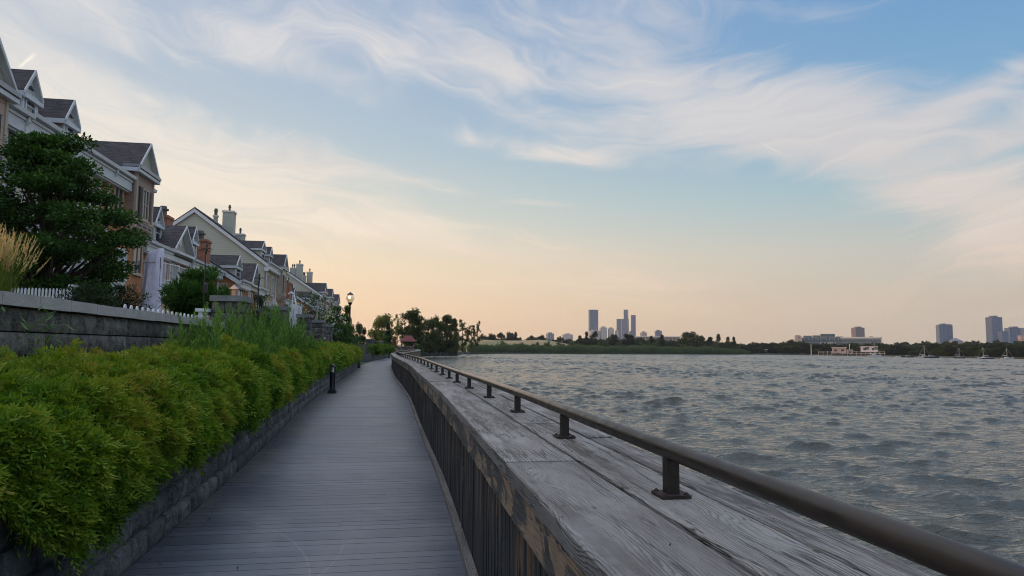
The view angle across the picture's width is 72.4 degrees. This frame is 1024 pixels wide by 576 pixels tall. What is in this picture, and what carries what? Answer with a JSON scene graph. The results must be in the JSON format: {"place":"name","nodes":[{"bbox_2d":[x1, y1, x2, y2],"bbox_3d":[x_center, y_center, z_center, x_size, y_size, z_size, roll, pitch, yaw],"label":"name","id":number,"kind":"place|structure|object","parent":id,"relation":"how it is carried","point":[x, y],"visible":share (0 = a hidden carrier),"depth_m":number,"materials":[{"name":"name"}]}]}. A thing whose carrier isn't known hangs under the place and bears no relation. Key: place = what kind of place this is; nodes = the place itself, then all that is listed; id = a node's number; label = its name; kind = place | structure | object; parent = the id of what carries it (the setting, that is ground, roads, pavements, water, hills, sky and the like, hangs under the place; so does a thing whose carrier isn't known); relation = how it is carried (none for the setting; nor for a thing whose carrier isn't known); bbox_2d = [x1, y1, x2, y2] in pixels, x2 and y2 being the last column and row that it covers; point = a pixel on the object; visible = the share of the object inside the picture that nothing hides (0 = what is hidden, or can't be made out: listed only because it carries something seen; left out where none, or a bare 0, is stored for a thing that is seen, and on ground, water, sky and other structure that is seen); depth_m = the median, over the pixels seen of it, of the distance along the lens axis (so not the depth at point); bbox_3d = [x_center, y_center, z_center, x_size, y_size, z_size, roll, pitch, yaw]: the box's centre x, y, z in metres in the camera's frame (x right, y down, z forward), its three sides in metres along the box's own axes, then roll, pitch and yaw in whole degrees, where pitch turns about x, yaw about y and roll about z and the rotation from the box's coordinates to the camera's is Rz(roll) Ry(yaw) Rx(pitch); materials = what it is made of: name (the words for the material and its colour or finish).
{"place":"outdoors","nodes":[
{"label":"outdoors","id":0,"kind":"place"},
{"bbox_2d":[120,357,465,575],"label":"boardwalk deck","id":1,"kind":"structure","parent":0,"point":[286,514],"depth_m":6.77,"materials":[{"name":"grey wood"}]},
{"bbox_2d":[0,362,360,575],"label":"planter wall","id":2,"kind":"structure","parent":1,"relation":"on","point":[174,505],"depth_m":5.68,"materials":[{"name":"grey stone"}]},
{"label":"planter soil","id":3,"kind":"structure","parent":2,"relation":"in","visible":0},
{"bbox_2d":[0,303,86,358],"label":"weed plant","id":4,"kind":"object","parent":3,"relation":"on","point":[26,327],"visible":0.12,"depth_m":5.78,"materials":[{"name":"green plant"}]},
{"bbox_2d":[0,337,236,575],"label":"hedge","id":5,"kind":"object","parent":3,"relation":"on","point":[111,438],"visible":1,"depth_m":4.14,"materials":[{"name":"green plant"}]},
{"bbox_2d":[136,334,300,452],"bbox_3d":[-4.142,1.283,9.933,2.032,1.303,6.106,1,-5,-9],"label":"hedge","id":6,"kind":"object","parent":3,"relation":"on","point":[262,385],"visible":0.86,"depth_m":8.28,"materials":[{"name":"green plant"}]},
{"bbox_2d":[209,295,253,341],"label":"stone pier","id":7,"kind":"structure","parent":3,"relation":"on","point":[224,301],"depth_m":13.34,"materials":[{"name":"grey stone"}]},
{"bbox_2d":[162,298,330,360],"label":"wild plants","id":8,"kind":"object","parent":3,"relation":"on","point":[292,339],"visible":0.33,"depth_m":12.32,"materials":[{"name":"green plant"}]},
{"bbox_2d":[254,273,264,324],"bbox_3d":[-5.659,0.470,15.619,0.214,1.630,0.109,-1,-5,16],"label":"hook pole","id":9,"kind":"object","parent":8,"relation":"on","point":[258,311],"visible":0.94,"depth_m":15.62,"materials":[{"name":"black metal"}]},
{"bbox_2d":[265,306,290,337],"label":"stone pier","id":10,"kind":"structure","parent":3,"relation":"on","point":[283,308],"depth_m":18.57,"materials":[{"name":"grey stone"}]},
{"bbox_2d":[262,342,334,399],"bbox_3d":[-6.063,2.008,18.893,2.077,1.272,12.789,1,-5,-12],"label":"hedge","id":11,"kind":"object","parent":3,"relation":"on","point":[311,366],"visible":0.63,"depth_m":16.70,"materials":[{"name":"green plant"}]},
{"bbox_2d":[296,314,312,337],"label":"stone pier","id":12,"kind":"structure","parent":3,"relation":"on","point":[308,319],"depth_m":23.59,"materials":[{"name":"grey stone"}]},
{"bbox_2d":[312,320,325,341],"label":"stone pier","id":13,"kind":"structure","parent":3,"relation":"on","point":[318,328],"depth_m":28.67,"materials":[{"name":"grey stone"}]},
{"bbox_2d":[324,324,333,341],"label":"stone pier","id":14,"kind":"structure","parent":3,"relation":"on","point":[328,331],"depth_m":34.54,"materials":[{"name":"grey stone"}]},
{"bbox_2d":[314,340,362,373],"bbox_3d":[-9.809,3.752,39.759,2.101,1.576,30.489,1,-5,-10],"label":"hedge","id":15,"kind":"object","parent":3,"relation":"on","point":[344,354],"visible":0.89,"depth_m":31.50,"materials":[{"name":"green plant"}]},
{"bbox_2d":[333,334,348,344],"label":"shrub","id":16,"kind":"object","parent":3,"relation":"on","point":[335,338],"visible":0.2,"depth_m":38.56,"materials":[{"name":"green plant"}]},
{"bbox_2d":[145,396,398,572],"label":"leaf litter","id":17,"kind":"object","parent":1,"relation":"on","point":[224,498],"visible":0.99,"depth_m":6.77,"materials":[{"name":"brown plant"}]},
{"bbox_2d":[327,364,336,392],"bbox_3d":[-5.969,3.009,23.283,0.280,0.965,0.280,1,-5,-9],"label":"bollard light","id":18,"kind":"object","parent":1,"relation":"on","point":[332,389],"visible":0.99,"depth_m":23.21,"materials":[{"name":"black metal"}]},
{"bbox_2d":[394,346,413,352],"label":"timber fence","id":19,"kind":"object","parent":1,"relation":"on","point":[398,348],"visible":0.53,"depth_m":114.18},
{"bbox_2d":[391,349,933,575],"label":"timber parapet","id":20,"kind":"structure","parent":1,"relation":"on","point":[521,498],"depth_m":2.63,"materials":[{"name":"grey wood"}]},
{"bbox_2d":[396,348,1023,575],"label":"handrail","id":21,"kind":"object","parent":20,"relation":"on","point":[939,553],"visible":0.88,"depth_m":1.65,"materials":[{"name":"brown metal"}]},
{"bbox_2d":[346,292,353,332],"bbox_3d":[-11.288,1.700,48.736,0.569,2.910,0.569,5,-7,-43],"label":"street lamp","id":22,"kind":"object","parent":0,"point":[350,297],"visible":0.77,"depth_m":48.66,"materials":[{"name":"black metal"}]},
{"bbox_2d":[335,341,365,353],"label":"garden ground","id":23,"kind":"structure","parent":0,"point":[362,346],"depth_m":86.39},
{"bbox_2d":[0,38,39,276],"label":"townhouse","id":24,"kind":"structure","parent":23,"relation":"on","point":[15,115],"depth_m":19.45,"materials":[{"name":"beige"}]},
{"bbox_2d":[0,130,16,179],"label":"window","id":25,"kind":"structure","parent":24,"relation":"in","point":[8,132],"depth_m":20.24,"materials":[{"name":"white glass"}]},
{"bbox_2d":[0,223,50,291],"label":"feather grass","id":26,"kind":"object","parent":23,"relation":"on","point":[7,250],"depth_m":7.67,"materials":[{"name":"plant"}]},
{"bbox_2d":[11,284,78,298],"bbox_3d":[-9.942,0.353,14.833,1.290,0.870,0.143,1,-5,-9],"label":"picket fence","id":27,"kind":"object","parent":23,"relation":"on","point":[39,291],"visible":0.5,"depth_m":14.85,"materials":[{"name":"white wood"}]},
{"bbox_2d":[0,130,151,297],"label":"garden tree","id":28,"kind":"object","parent":23,"relation":"on","point":[45,167],"visible":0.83,"depth_m":16.11,"materials":[{"name":"green plant"}]},
{"bbox_2d":[11,69,161,308],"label":"townhouse","id":29,"kind":"structure","parent":23,"relation":"on","point":[131,174],"depth_m":28.14,"materials":[{"name":"beige"}]},
{"bbox_2d":[24,91,36,113],"bbox_3d":[-14.906,-5.601,21.647,0.070,0.760,0.620,1,-5,-9],"label":"window","id":30,"kind":"structure","parent":29,"relation":"in","point":[29,106],"depth_m":21.66,"materials":[{"name":"grey glass"}]},
{"bbox_2d":[112,186,123,212],"bbox_3d":[-15.840,-3.426,28.175,0.110,1.720,1.020,1,-5,-9],"label":"window","id":31,"kind":"structure","parent":29,"relation":"in","point":[120,194],"depth_m":28.18,"materials":[{"name":"grey glass"}]},
{"bbox_2d":[131,246,142,276],"bbox_3d":[-16.234,-1.211,30.365,0.110,1.370,1.170,1,-5,-9],"label":"window","id":32,"kind":"structure","parent":29,"relation":"in","point":[137,254],"depth_m":30.39,"materials":[{"name":"white glass"}]},
{"bbox_2d":[140,188,149,223],"bbox_3d":[-15.719,-3.519,30.032,0.110,1.420,0.840,1,-5,-9],"label":"window","id":33,"kind":"structure","parent":29,"relation":"in","point":[146,194],"depth_m":30.03,"materials":[{"name":"white glass"}]},
{"bbox_2d":[50,281,122,306],"bbox_3d":[-8.047,0.355,13.209,1.376,1.025,1.226,1,-5,-9],"label":"garden hedge","id":34,"kind":"object","parent":23,"relation":"on","point":[75,293],"visible":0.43,"depth_m":13.12,"materials":[{"name":"green plant"}]},
{"bbox_2d":[90,282,152,310],"bbox_3d":[-8.580,0.456,15.298,1.288,1.170,1.362,0,-5,10],"label":"garden hedge","id":35,"kind":"object","parent":23,"relation":"on","point":[128,300],"visible":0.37,"depth_m":15.28,"materials":[{"name":"green plant"}]},
{"bbox_2d":[139,248,163,312],"bbox_3d":[-9.678,0.070,18.762,0.660,2.306,0.660,1,-5,-9],"label":"closed umbrella","id":36,"kind":"object","parent":23,"relation":"on","point":[152,283],"visible":0.71,"depth_m":18.67,"materials":[{"name":"white fabric"}]},
{"bbox_2d":[123,304,211,319],"bbox_3d":[-5.539,0.442,11.435,0.234,0.400,3.802,1,-5,-9],"label":"picket fence","id":37,"kind":"object","parent":23,"relation":"on","point":[200,311],"visible":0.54,"depth_m":12.44,"materials":[{"name":"white wood"}]},
{"bbox_2d":[0,291,358,391],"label":"garden wall","id":38,"kind":"structure","parent":23,"relation":"on","point":[107,329],"depth_m":7.36,"materials":[{"name":"stone"}]},
{"bbox_2d":[288,303,301,329],"bbox_3d":[-7.554,1.114,24.349,0.467,1.200,0.079,2,-5,-19],"label":"white screen","id":39,"kind":"object","parent":38,"relation":"on","point":[297,309],"visible":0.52,"depth_m":24.36,"materials":[{"name":"fabric"}]},
{"bbox_2d":[141,206,225,319],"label":"townhouse","id":40,"kind":"structure","parent":23,"relation":"on","point":[182,246],"depth_m":36.08,"materials":[{"name":"white brick"}]},
{"bbox_2d":[155,223,160,241],"bbox_3d":[-17.827,-2.761,35.218,0.070,0.960,0.790,1,-5,-9],"label":"window","id":41,"kind":"structure","parent":40,"relation":"in","point":[157,231],"depth_m":35.22,"materials":[{"name":"white glass"}]},
{"bbox_2d":[168,262,175,283],"bbox_3d":[-17.379,-0.584,35.768,0.110,1.420,1.070,1,-5,-9],"label":"window","id":42,"kind":"structure","parent":40,"relation":"in","point":[174,268],"depth_m":35.63,"materials":[{"name":"white glass"}]},
{"bbox_2d":[156,264,234,319],"bbox_3d":[-6.778,0.222,15.116,1.616,1.627,1.512,1,-5,-9],"label":"garden bush","id":43,"kind":"object","parent":23,"relation":"on","point":[185,295],"visible":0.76,"depth_m":14.76,"materials":[{"name":"green plant"}]},
{"bbox_2d":[201,244,210,306],"bbox_3d":[-6.283,0.119,14.316,0.214,2.100,0.109,-1,-5,16],"label":"hook pole","id":44,"kind":"object","parent":23,"relation":"on","point":[204,287],"visible":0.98,"depth_m":14.31,"materials":[{"name":"black metal"}]},
{"bbox_2d":[173,205,289,314],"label":"townhouse","id":45,"kind":"structure","parent":23,"relation":"on","point":[224,238],"depth_m":59.44,"materials":[{"name":"beige"}]},
{"bbox_2d":[210,255,268,312],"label":"townhouse","id":46,"kind":"structure","parent":23,"relation":"on","point":[240,275],"depth_m":46.72,"materials":[{"name":"grey brick"}]},
{"bbox_2d":[251,294,276,329],"bbox_3d":[-5.860,0.819,16.167,0.896,1.432,0.869,1,-5,-9],"label":"garden shrub","id":47,"kind":"object","parent":23,"relation":"on","point":[261,303],"visible":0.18,"depth_m":16.14,"materials":[{"name":"green plant"}]},
{"bbox_2d":[284,277,303,306],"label":"townhouse","id":48,"kind":"structure","parent":23,"relation":"on","point":[289,286],"depth_m":71.81,"materials":[{"name":"orange brick"}]},
{"bbox_2d":[296,291,323,319],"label":"townhouse","id":49,"kind":"structure","parent":23,"relation":"on","point":[300,299],"depth_m":82.80,"materials":[{"name":"grey brick"}]},
{"bbox_2d":[288,291,336,324],"bbox_3d":[-11.529,1.737,40.396,2.906,3.170,3.014,1,-5,-9],"label":"flowering shrub","id":50,"kind":"object","parent":23,"relation":"on","point":[319,313],"visible":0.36,"depth_m":40.38,"materials":[{"name":"green plant"}]},
{"bbox_2d":[288,260,341,333],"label":"townhouse","id":51,"kind":"structure","parent":23,"relation":"on","point":[297,277],"depth_m":102.39,"materials":[{"name":"beige"}]},
{"bbox_2d":[319,305,348,334],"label":"flowering shrub","id":52,"kind":"object","parent":23,"relation":"on","point":[338,316],"visible":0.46,"depth_m":44.61,"materials":[{"name":"green plant"}]},
{"bbox_2d":[341,305,353,331],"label":"tree","id":53,"kind":"object","parent":23,"relation":"on","point":[346,308],"visible":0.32,"depth_m":75.77,"materials":[{"name":"green plant"}]},
{"bbox_2d":[333,321,363,345],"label":"bush","id":54,"kind":"object","parent":23,"relation":"on","point":[348,335],"visible":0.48,"depth_m":43.53,"materials":[{"name":"green plant"}]},
{"bbox_2d":[361,351,459,365],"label":"park ground","id":55,"kind":"structure","parent":0,"point":[366,362],"depth_m":74.83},
{"bbox_2d":[355,321,366,343],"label":"tree","id":56,"kind":"object","parent":55,"relation":"on","point":[363,331],"visible":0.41,"depth_m":114.92,"materials":[{"name":"green plant"}]},
{"bbox_2d":[361,353,387,361],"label":"planter wall","id":57,"kind":"structure","parent":55,"relation":"on","point":[368,357],"depth_m":77.61,"materials":[{"name":"stone"}]},
{"bbox_2d":[365,339,374,353],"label":"stone pier","id":58,"kind":"structure","parent":57,"relation":"on","point":[370,341],"depth_m":82.13,"materials":[{"name":"grey stone"}]},
{"bbox_2d":[366,342,384,355],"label":"bed hedge","id":59,"kind":"object","parent":57,"relation":"on","point":[375,349],"visible":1,"depth_m":77.95,"materials":[{"name":"green plant"}]},
{"bbox_2d":[378,343,389,355],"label":"bed hedge","id":60,"kind":"object","parent":57,"relation":"on","point":[386,350],"visible":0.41,"depth_m":84.05,"materials":[{"name":"green plant"}]},
{"bbox_2d":[367,313,395,341],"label":"tree","id":61,"kind":"object","parent":55,"relation":"on","point":[381,322],"visible":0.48,"depth_m":161.31,"materials":[{"name":"green plant"}]},
{"bbox_2d":[383,323,393,343],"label":"tree","id":62,"kind":"object","parent":55,"relation":"on","point":[387,333],"visible":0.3,"depth_m":132.35,"materials":[{"name":"green plant"}]},
{"bbox_2d":[391,314,402,345],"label":"tree","id":63,"kind":"object","parent":55,"relation":"on","point":[396,336],"visible":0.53,"depth_m":187.19,"materials":[{"name":"green plant"}]},
{"bbox_2d":[400,335,416,350],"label":"gazebo","id":64,"kind":"object","parent":55,"relation":"on","point":[406,338],"visible":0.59,"depth_m":146.97,"materials":[{"name":"red wood"}]},
{"bbox_2d":[394,307,425,347],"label":"tree","id":65,"kind":"object","parent":55,"relation":"on","point":[410,328],"visible":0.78,"depth_m":168.88,"materials":[{"name":"green plant"}]},
{"bbox_2d":[417,317,439,352],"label":"tree","id":66,"kind":"object","parent":55,"relation":"on","point":[430,337],"visible":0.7,"depth_m":187.67,"materials":[{"name":"green plant"}]},
{"bbox_2d":[430,314,443,352],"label":"tree","id":67,"kind":"object","parent":55,"relation":"on","point":[439,326],"visible":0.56,"depth_m":197.61,"materials":[{"name":"green plant"}]},
{"bbox_2d":[421,349,457,355],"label":"seawall","id":68,"kind":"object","parent":55,"relation":"on","point":[441,354],"visible":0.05,"depth_m":233.61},
{"bbox_2d":[441,314,458,352],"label":"tree","id":69,"kind":"object","parent":55,"relation":"on","point":[448,344],"visible":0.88,"depth_m":202.45,"materials":[{"name":"green plant"}]},
{"bbox_2d":[450,318,459,352],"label":"tree","id":70,"kind":"object","parent":55,"relation":"on","point":[454,324],"visible":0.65,"depth_m":213.62,"materials":[{"name":"green plant"}]},
{"bbox_2d":[458,319,470,352],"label":"tree","id":71,"kind":"object","parent":55,"relation":"on","point":[467,330],"visible":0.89,"depth_m":220.56,"materials":[{"name":"green plant"}]},
{"bbox_2d":[466,325,477,351],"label":"tree","id":72,"kind":"object","parent":55,"relation":"on","point":[470,341],"visible":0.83,"depth_m":233.63,"materials":[{"name":"green plant"}]},
{"bbox_2d":[473,321,483,351],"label":"tree","id":73,"kind":"object","parent":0,"point":[478,338],"visible":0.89,"depth_m":238.71,"materials":[{"name":"green plant"}]},
{"bbox_2d":[397,338,566,352],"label":"dunes","id":74,"kind":"structure","parent":0,"point":[494,342],"depth_m":399.99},
{"bbox_2d":[0,0,1023,344],"label":"sky","id":75,"kind":"structure","parent":0,"point":[759,171],"materials":[{"name":"blue"}]},
{"bbox_2d":[421,353,1023,575],"bbox_3d":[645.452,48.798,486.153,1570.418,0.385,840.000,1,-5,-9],"label":"water","id":76,"kind":"structure","parent":0,"point":[934,445],"depth_m":30.47,"materials":[{"name":"grey liquid"}]},
{"bbox_2d":[842,351,884,355],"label":"dock","id":77,"kind":"object","parent":76,"relation":"in","point":[870,353],"visible":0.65,"depth_m":336.18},
{"bbox_2d":[471,352,1023,358],"bbox_3d":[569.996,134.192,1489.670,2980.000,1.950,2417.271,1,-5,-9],"label":"shore ground","id":78,"kind":"structure","parent":0,"point":[748,354],"depth_m":353.63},
{"bbox_2d":[562,333,572,340],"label":"building","id":79,"kind":"structure","parent":78,"relation":"on","point":[565,336],"depth_m":1930.08,"materials":[{"name":"concrete"}]},
{"bbox_2d":[588,310,597,337],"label":"tower","id":80,"kind":"structure","parent":78,"relation":"on","point":[592,319],"depth_m":2124.96,"materials":[{"name":"blue glass"}]},
{"bbox_2d":[589,331,598,344],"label":"tree","id":81,"kind":"object","parent":78,"relation":"on","point":[592,336],"visible":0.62,"depth_m":393.18,"materials":[{"name":"green plant"}]},
{"bbox_2d":[599,326,606,339],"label":"building","id":82,"kind":"structure","parent":78,"relation":"on","point":[603,332],"depth_m":1923.35,"materials":[{"name":"concrete"}]},
{"bbox_2d":[467,343,750,353],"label":"reeds","id":83,"kind":"object","parent":78,"relation":"on","point":[525,348],"visible":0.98,"depth_m":357.47,"materials":[{"name":"green plant"}]},
{"bbox_2d":[609,334,619,345],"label":"tree","id":84,"kind":"object","parent":78,"relation":"on","point":[613,339],"visible":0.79,"depth_m":388.77,"materials":[{"name":"green plant"}]},
{"bbox_2d":[617,319,621,339],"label":"tower","id":85,"kind":"structure","parent":78,"relation":"on","point":[619,325],"depth_m":2167.60,"materials":[{"name":"grey glass"}]},
{"bbox_2d":[622,310,628,338],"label":"tower","id":86,"kind":"structure","parent":78,"relation":"on","point":[625,325],"depth_m":2114.34,"materials":[{"name":"grey concrete"}]},
{"bbox_2d":[621,334,635,345],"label":"tree","id":87,"kind":"object","parent":78,"relation":"on","point":[629,340],"visible":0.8,"depth_m":392.04,"materials":[{"name":"green plant"}]},
{"bbox_2d":[631,315,635,337],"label":"tower","id":88,"kind":"structure","parent":78,"relation":"on","point":[633,324],"depth_m":2210.42,"materials":[{"name":"grey glass"}]},
{"bbox_2d":[634,336,680,340],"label":"terminal building","id":89,"kind":"structure","parent":78,"relation":"on","point":[667,338],"depth_m":1447.80,"materials":[{"name":"grey concrete"}]},
{"bbox_2d":[679,331,701,345],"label":"tree","id":90,"kind":"object","parent":78,"relation":"on","point":[691,337],"visible":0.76,"depth_m":395.15,"materials":[{"name":"green plant"}]},
{"bbox_2d":[487,336,1023,348],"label":"woods","id":91,"kind":"object","parent":78,"relation":"on","point":[641,340],"visible":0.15,"depth_m":482.40,"materials":[{"name":"green plant"}]},
{"bbox_2d":[797,343,812,353],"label":"tree","id":92,"kind":"object","parent":78,"relation":"on","point":[804,347],"visible":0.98,"depth_m":403.26,"materials":[{"name":"green plant"}]},
{"bbox_2d":[795,334,842,344],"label":"hotel","id":93,"kind":"structure","parent":78,"relation":"on","point":[822,338],"depth_m":815.99,"materials":[{"name":"grey glass"}]},
{"bbox_2d":[831,347,846,353],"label":"marina building","id":94,"kind":"structure","parent":78,"relation":"on","point":[837,350],"depth_m":351.22,"materials":[{"name":"pink concrete"}]},
{"bbox_2d":[851,327,864,336],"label":"tower","id":95,"kind":"structure","parent":78,"relation":"on","point":[857,331],"depth_m":1157.25,"materials":[{"name":"white concrete"}]},
{"bbox_2d":[840,336,881,344],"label":"office building","id":96,"kind":"structure","parent":78,"relation":"on","point":[861,340],"depth_m":797.32,"materials":[{"name":"grey glass"}]},
{"bbox_2d":[860,346,877,351],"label":"marina building","id":97,"kind":"structure","parent":78,"relation":"on","point":[867,348],"depth_m":345.32,"materials":[{"name":"white concrete"}]},
{"bbox_2d":[900,347,917,354],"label":"tree","id":98,"kind":"object","parent":78,"relation":"on","point":[905,350],"visible":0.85,"depth_m":343.31,"materials":[{"name":"green plant"}]},
{"bbox_2d":[936,323,952,343],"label":"tower","id":99,"kind":"structure","parent":78,"relation":"on","point":[944,331],"depth_m":1097.70,"materials":[{"name":"blue glass"}]},
{"bbox_2d":[949,346,965,355],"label":"tree","id":100,"kind":"object","parent":78,"relation":"on","point":[953,350],"visible":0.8,"depth_m":311.54,"materials":[{"name":"green plant"}]},
{"bbox_2d":[961,345,981,356],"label":"tree","id":101,"kind":"object","parent":78,"relation":"on","point":[969,348],"visible":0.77,"depth_m":304.26,"materials":[{"name":"green plant"}]},
{"bbox_2d":[973,348,989,356],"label":"tree","id":102,"kind":"object","parent":78,"relation":"on","point":[980,351],"visible":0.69,"depth_m":299.23,"materials":[{"name":"green plant"}]},
{"bbox_2d":[985,316,1002,342],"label":"tower","id":103,"kind":"structure","parent":78,"relation":"on","point":[994,325],"depth_m":1227.20,"materials":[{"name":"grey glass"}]},
{"bbox_2d":[988,348,1008,356],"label":"tree","id":104,"kind":"object","parent":78,"relation":"on","point":[997,354],"visible":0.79,"depth_m":292.81,"materials":[{"name":"green plant"}]},
{"bbox_2d":[998,331,1008,342],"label":"tower","id":105,"kind":"structure","parent":78,"relation":"on","point":[1003,336],"depth_m":1156.02,"materials":[{"name":"grey glass"}]},
{"bbox_2d":[997,346,1015,356],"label":"tree","id":106,"kind":"object","parent":78,"relation":"on","point":[1010,349],"visible":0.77,"depth_m":288.40,"materials":[{"name":"green plant"}]},
{"bbox_2d":[1004,326,1020,343],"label":"tower","id":107,"kind":"structure","parent":78,"relation":"on","point":[1014,332],"depth_m":1170.62,"materials":[{"name":"grey glass"}]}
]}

